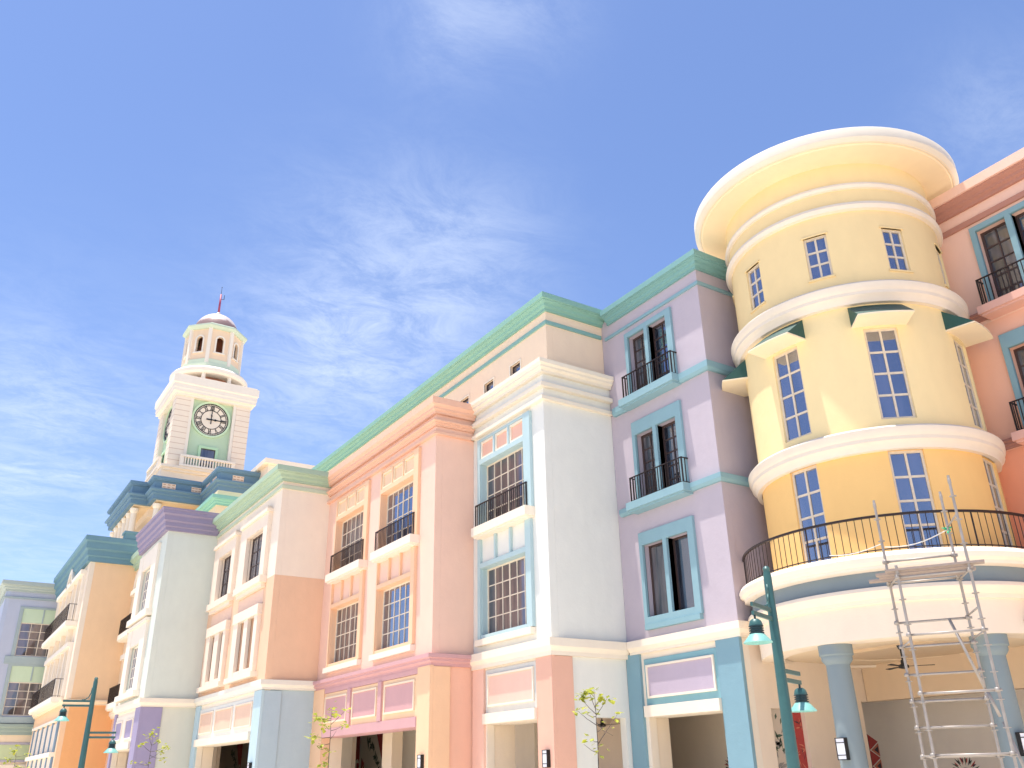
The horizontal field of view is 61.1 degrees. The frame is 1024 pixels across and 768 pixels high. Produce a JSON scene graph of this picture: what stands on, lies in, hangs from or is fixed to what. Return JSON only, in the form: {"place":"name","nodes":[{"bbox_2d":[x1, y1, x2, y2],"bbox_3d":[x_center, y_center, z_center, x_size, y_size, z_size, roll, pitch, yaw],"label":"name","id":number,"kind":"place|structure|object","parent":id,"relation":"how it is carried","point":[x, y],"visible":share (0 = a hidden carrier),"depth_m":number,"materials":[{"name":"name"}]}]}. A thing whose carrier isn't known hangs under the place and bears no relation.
{"place":"outdoors","nodes":[
{"label":"outdoors","id":0,"kind":"place"},
{"bbox_2d":[0,579,57,767],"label":"lavender building","id":1,"kind":"structure","parent":0,"point":[27,612],"depth_m":66.12,"materials":[{"name":"paint"}]},
{"bbox_2d":[2,682,41,715],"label":"window","id":2,"kind":"structure","parent":1,"relation":"in","point":[18,698],"depth_m":65.17,"materials":[{"name":"grey glass"}]},
{"bbox_2d":[14,623,51,656],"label":"window","id":3,"kind":"structure","parent":1,"relation":"in","point":[31,635],"depth_m":66.93,"materials":[{"name":"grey glass"}]},
{"bbox_2d":[25,530,138,767],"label":"orange building","id":4,"kind":"structure","parent":0,"point":[94,579],"depth_m":55.81,"materials":[{"name":"paint"}]},
{"bbox_2d":[105,466,260,537],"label":"pavilion building","id":5,"kind":"structure","parent":0,"point":[134,502],"depth_m":63.45,"materials":[{"name":"paint"}]},
{"bbox_2d":[134,287,259,531],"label":"clock tower","id":6,"kind":"structure","parent":5,"relation":"on","point":[205,403],"depth_m":70.08,"materials":[{"name":"paint"}]},
{"bbox_2d":[200,448,214,467],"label":"window","id":7,"kind":"structure","parent":6,"relation":"in","point":[207,453],"depth_m":68.55,"materials":[{"name":"blue glass"}]},
{"bbox_2d":[0,0,1023,583],"label":"sky","id":8,"kind":"structure","parent":0,"point":[370,189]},
{"bbox_2d":[861,147,1023,767],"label":"salmon building","id":9,"kind":"structure","parent":0,"point":[980,219],"depth_m":26.62,"materials":[{"name":"paint"}]},
{"bbox_2d":[867,734,881,767],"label":"mural strip","id":10,"kind":"object","parent":9,"relation":"attached to","point":[872,742],"visible":0.9,"depth_m":29.24,"materials":[{"name":"red paint"}]},
{"bbox_2d":[953,757,978,767],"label":"mural firework","id":11,"kind":"object","parent":9,"relation":"attached to","point":[965,759],"visible":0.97,"depth_m":26.70,"materials":[{"name":"black paint"}]},
{"bbox_2d":[980,222,1023,296],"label":"window","id":12,"kind":"structure","parent":9,"relation":"in","point":[996,241],"depth_m":26.78,"materials":[{"name":"grey glass"}]},
{"bbox_2d":[1013,346,1023,386],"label":"window","id":13,"kind":"structure","parent":9,"relation":"in","point":[1019,352],"depth_m":25.58,"materials":[{"name":"grey glass"}]},
{"bbox_2d":[1015,212,1023,244],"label":"window","id":14,"kind":"structure","parent":9,"relation":"in","point":[1019,218],"depth_m":26.44,"materials":[{"name":"black glass"}]},
{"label":"pavement","id":15,"kind":"structure","parent":0,"visible":0},
{"bbox_2d":[3,744,30,767],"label":"young tree","id":16,"kind":"object","parent":15,"relation":"on","point":[14,752],"visible":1,"depth_m":34.08,"materials":[{"name":"green plant"}]},
{"bbox_2d":[54,677,117,767],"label":"street lamp","id":17,"kind":"object","parent":15,"relation":"on","point":[62,716],"visible":1,"depth_m":25.83,"materials":[{"name":"teal metal"}]},
{"bbox_2d":[105,550,141,767],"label":"arched bay building","id":18,"kind":"structure","parent":15,"relation":"on","point":[122,636],"depth_m":54.10,"materials":[{"name":"paint"}]},
{"bbox_2d":[130,727,170,766],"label":"young tree","id":19,"kind":"object","parent":15,"relation":"on","point":[158,741],"visible":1,"depth_m":28.50,"materials":[{"name":"green plant"}]},
{"bbox_2d":[107,506,220,767],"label":"mint white building","id":20,"kind":"structure","parent":15,"relation":"on","point":[166,624],"depth_m":47.47,"materials":[{"name":"paint"}]},
{"bbox_2d":[128,647,137,688],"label":"window","id":21,"kind":"structure","parent":20,"relation":"in","point":[135,649],"depth_m":49.64,"materials":[{"name":"paint"}]},
{"bbox_2d":[140,570,149,610],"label":"window","id":22,"kind":"structure","parent":20,"relation":"in","point":[147,573],"depth_m":51.43,"materials":[{"name":"paint"}]},
{"bbox_2d":[196,490,242,512],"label":"mint wing building","id":23,"kind":"structure","parent":20,"relation":"on","point":[219,501],"depth_m":56.49,"materials":[{"name":"paint"}]},
{"bbox_2d":[188,464,356,767],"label":"cream building","id":24,"kind":"structure","parent":15,"relation":"on","point":[256,689],"depth_m":41.03,"materials":[{"name":"paint"}]},
{"bbox_2d":[220,555,230,597],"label":"window","id":25,"kind":"structure","parent":24,"relation":"in","point":[228,560],"depth_m":47.38,"materials":[{"name":"grey glass"}]},
{"bbox_2d":[231,744,242,767],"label":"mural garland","id":26,"kind":"object","parent":24,"relation":"attached to","point":[239,748],"visible":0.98,"depth_m":52.48,"materials":[{"name":"black paint"}]},
{"bbox_2d":[247,762,251,767],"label":"wall lamp","id":27,"kind":"object","parent":24,"relation":"attached to","point":[249,764],"visible":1,"depth_m":36.73,"materials":[{"name":"white glass"}]},
{"bbox_2d":[249,533,262,579],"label":"window","id":28,"kind":"structure","parent":24,"relation":"in","point":[257,542],"depth_m":43.43,"materials":[{"name":"grey glass"}]},
{"bbox_2d":[251,457,313,479],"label":"cornice","id":29,"kind":"structure","parent":24,"relation":"on","point":[264,466],"depth_m":61.93,"materials":[{"name":"paint"}]},
{"bbox_2d":[304,701,350,767],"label":"young tree","id":30,"kind":"object","parent":15,"relation":"on","point":[334,715],"visible":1,"depth_m":21.82,"materials":[{"name":"green plant"}]},
{"bbox_2d":[309,396,538,767],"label":"pink building","id":31,"kind":"structure","parent":15,"relation":"on","point":[396,649],"depth_m":34.36,"materials":[{"name":"paint"}]},
{"bbox_2d":[334,601,357,662],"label":"window","id":32,"kind":"structure","parent":31,"relation":"in","point":[346,621],"depth_m":38.09,"materials":[{"name":"white glass"}]},
{"bbox_2d":[340,510,363,565],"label":"window","id":33,"kind":"structure","parent":31,"relation":"in","point":[352,528],"depth_m":39.88,"materials":[{"name":"grey glass"}]},
{"bbox_2d":[356,736,359,767],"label":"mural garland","id":34,"kind":"object","parent":31,"relation":"attached to","point":[357,749],"visible":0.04,"depth_m":44.42,"materials":[{"name":"red paint"}]},
{"bbox_2d":[367,734,382,767],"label":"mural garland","id":35,"kind":"object","parent":31,"relation":"attached to","point":[380,739],"visible":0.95,"depth_m":42.57,"materials":[{"name":"black paint"}]},
{"bbox_2d":[381,580,409,648],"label":"window","id":36,"kind":"structure","parent":31,"relation":"in","point":[395,617],"depth_m":34.30,"materials":[{"name":"blue glass"}]},
{"bbox_2d":[386,481,412,544],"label":"window","id":37,"kind":"structure","parent":31,"relation":"in","point":[399,503],"depth_m":36.08,"materials":[{"name":"blue glass"}]},
{"bbox_2d":[417,755,423,767],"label":"wall lamp","id":38,"kind":"object","parent":31,"relation":"attached to","point":[420,761],"visible":1,"depth_m":29.40,"materials":[{"name":"white glass"}]},
{"bbox_2d":[312,291,603,471],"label":"peach building","id":39,"kind":"structure","parent":31,"relation":"on","point":[553,327],"depth_m":34.67,"materials":[{"name":"paint"}]},
{"bbox_2d":[487,381,492,391],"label":"window","id":40,"kind":"structure","parent":39,"relation":"in","point":[490,385],"depth_m":35.87,"materials":[{"name":"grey glass"}]},
{"bbox_2d":[513,363,519,373],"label":"window","id":41,"kind":"structure","parent":39,"relation":"in","point":[516,368],"depth_m":34.32,"materials":[{"name":"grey glass"}]},
{"bbox_2d":[470,357,632,767],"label":"white building","id":42,"kind":"structure","parent":15,"relation":"on","point":[550,639],"depth_m":30.14,"materials":[{"name":"paint"}]},
{"bbox_2d":[487,447,523,520],"bbox_3d":[-0.125,3.837,32.389,0.063,2.495,3.040,14,-28,-30],"label":"window","id":43,"kind":"structure","parent":42,"relation":"in","point":[506,473],"depth_m":32.67,"materials":[{"name":"white glass"}]},
{"bbox_2d":[487,556,526,633],"bbox_3d":[-0.054,7.497,30.738,0.063,2.405,3.040,14,-28,-30],"label":"window","id":44,"kind":"structure","parent":42,"relation":"in","point":[506,582],"depth_m":30.93,"materials":[{"name":"white glass"}]},
{"bbox_2d":[542,750,550,767],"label":"wall lamp","id":45,"kind":"object","parent":42,"relation":"attached to","point":[546,762],"visible":1,"depth_m":26.39,"materials":[{"name":"white glass"}]},
{"bbox_2d":[597,718,619,726],"bbox_3d":[3.270,11.650,30.352,1.700,0.640,1.477,14,-28,-30],"label":"ceiling fan","id":46,"kind":"object","parent":42,"relation":"hanging from","point":[601,724],"visible":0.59,"depth_m":30.32,"materials":[{"name":"black metal"}]},
{"bbox_2d":[572,687,622,767],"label":"young tree","id":47,"kind":"object","parent":15,"relation":"on","point":[582,698],"visible":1,"depth_m":16.87,"materials":[{"name":"green plant"}]},
{"bbox_2d":[600,248,871,767],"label":"lilac building","id":48,"kind":"structure","parent":15,"relation":"on","point":[702,686],"depth_m":28.40,"materials":[{"name":"paint"}]},
{"bbox_2d":[633,334,647,389],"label":"window","id":49,"kind":"structure","parent":48,"relation":"in","point":[638,343],"depth_m":32.35,"materials":[{"name":"grey glass"}]},
{"bbox_2d":[641,431,657,494],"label":"window","id":50,"kind":"structure","parent":48,"relation":"in","point":[647,439],"depth_m":30.72,"materials":[{"name":"grey glass"}]},
{"bbox_2d":[649,542,668,615],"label":"window","id":51,"kind":"structure","parent":48,"relation":"in","point":[660,602],"depth_m":28.99,"materials":[{"name":"grey glass"}]},
{"bbox_2d":[652,320,668,378],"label":"window","id":52,"kind":"structure","parent":48,"relation":"in","point":[659,331],"depth_m":31.46,"materials":[{"name":"black glass"}]},
{"bbox_2d":[662,420,679,485],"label":"window","id":53,"kind":"structure","parent":48,"relation":"in","point":[668,430],"depth_m":29.83,"materials":[{"name":"black glass"}]},
{"bbox_2d":[673,534,694,609],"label":"window","id":54,"kind":"structure","parent":48,"relation":"in","point":[681,556],"depth_m":28.08,"materials":[{"name":"black glass"}]},
{"bbox_2d":[775,712,807,767],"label":"painted mural","id":55,"kind":"object","parent":48,"relation":"attached to","point":[799,734],"visible":0.59,"depth_m":25.17,"materials":[{"name":"red paint"}]},
{"bbox_2d":[743,566,816,767],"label":"street lamp","id":56,"kind":"object","parent":15,"relation":"on","point":[757,636],"visible":1,"depth_m":12.99,"materials":[{"name":"teal metal"}]},
{"bbox_2d":[694,126,1023,767],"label":"round tower","id":57,"kind":"structure","parent":15,"relation":"on","point":[850,375],"depth_m":24.57,"materials":[{"name":"paint"}]},
{"bbox_2d":[748,264,763,308],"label":"window","id":58,"kind":"structure","parent":57,"relation":"in","point":[755,283],"depth_m":27.83,"materials":[{"name":"blue glass"}]},
{"bbox_2d":[774,347,811,441],"bbox_3d":[8.277,0.310,25.518,0.063,2.780,0.930,15,-29,-31],"label":"window","id":59,"kind":"structure","parent":57,"relation":"in","point":[787,364],"depth_m":25.54,"materials":[{"name":"blue glass"}]},
{"bbox_2d":[792,465,831,563],"bbox_3d":[8.329,3.672,24.022,0.063,2.760,0.918,14,-29,-31],"label":"window","id":60,"kind":"structure","parent":57,"relation":"in","point":[809,503],"depth_m":24.10,"materials":[{"name":"blue glass"}]},
{"bbox_2d":[803,235,832,279],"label":"window","id":61,"kind":"structure","parent":57,"relation":"in","point":[816,249],"depth_m":26.27,"materials":[{"name":"blue glass"}]},
{"bbox_2d":[834,737,849,759],"bbox_3d":[8.001,8.835,21.004,0.130,0.500,0.260,17,-30,-34],"label":"wall lamp","id":62,"kind":"object","parent":57,"relation":"attached to","point":[842,748],"visible":1,"depth_m":20.96,"materials":[{"name":"white glass"}]},
{"bbox_2d":[863,328,915,418],"bbox_3d":[10.536,-0.294,24.274,0.930,2.780,0.063,-4,-24,6],"label":"window","id":63,"kind":"structure","parent":57,"relation":"in","point":[892,388],"depth_m":24.26,"materials":[{"name":"blue glass"}]},
{"bbox_2d":[881,229,908,269],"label":"window","id":64,"kind":"structure","parent":57,"relation":"in","point":[896,255],"depth_m":25.97,"materials":[{"name":"blue glass"}]},
{"bbox_2d":[886,645,934,669],"bbox_3d":[10.459,7.193,22.881,1.177,0.590,1.354,-9,-25,17],"label":"ceiling fan","id":65,"kind":"object","parent":57,"relation":"hanging from","point":[901,666],"visible":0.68,"depth_m":22.80,"materials":[{"name":"black metal"}]},
{"bbox_2d":[888,450,943,548],"bbox_3d":[10.573,3.061,22.763,0.918,2.760,0.063,-4,-24,6],"label":"window","id":66,"kind":"structure","parent":57,"relation":"in","point":[908,468],"depth_m":22.81,"materials":[{"name":"blue glass"}]},
{"bbox_2d":[937,252,945,283],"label":"window","id":67,"kind":"structure","parent":57,"relation":"in","point":[937,252],"depth_m":27.24,"materials":[{"name":"beige glass"}]},
{"bbox_2d":[953,340,983,429],"bbox_3d":[13.146,0.032,25.108,0.930,2.780,0.063,21,-33,-40],"label":"window","id":68,"kind":"structure","parent":57,"relation":"in","point":[964,369],"depth_m":25.23,"materials":[{"name":"beige glass"}]},
{"bbox_2d":[983,458,1013,547],"bbox_3d":[13.172,3.370,23.560,0.918,2.760,0.063,21,-32,-39],"label":"window","id":69,"kind":"structure","parent":57,"relation":"in","point":[989,469],"depth_m":23.77,"materials":[{"name":"beige glass"}]},
{"bbox_2d":[1015,732,1023,755],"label":"wall lamp","id":70,"kind":"object","parent":57,"relation":"attached to","point":[1020,738],"visible":0.98,"depth_m":19.67,"materials":[{"name":"black metal"}]},
{"bbox_2d":[829,475,1023,767],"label":"scaffold tower","id":71,"kind":"structure","parent":15,"relation":"on","point":[955,569],"depth_m":17.79,"materials":[{"name":"grey metal"}]}
]}

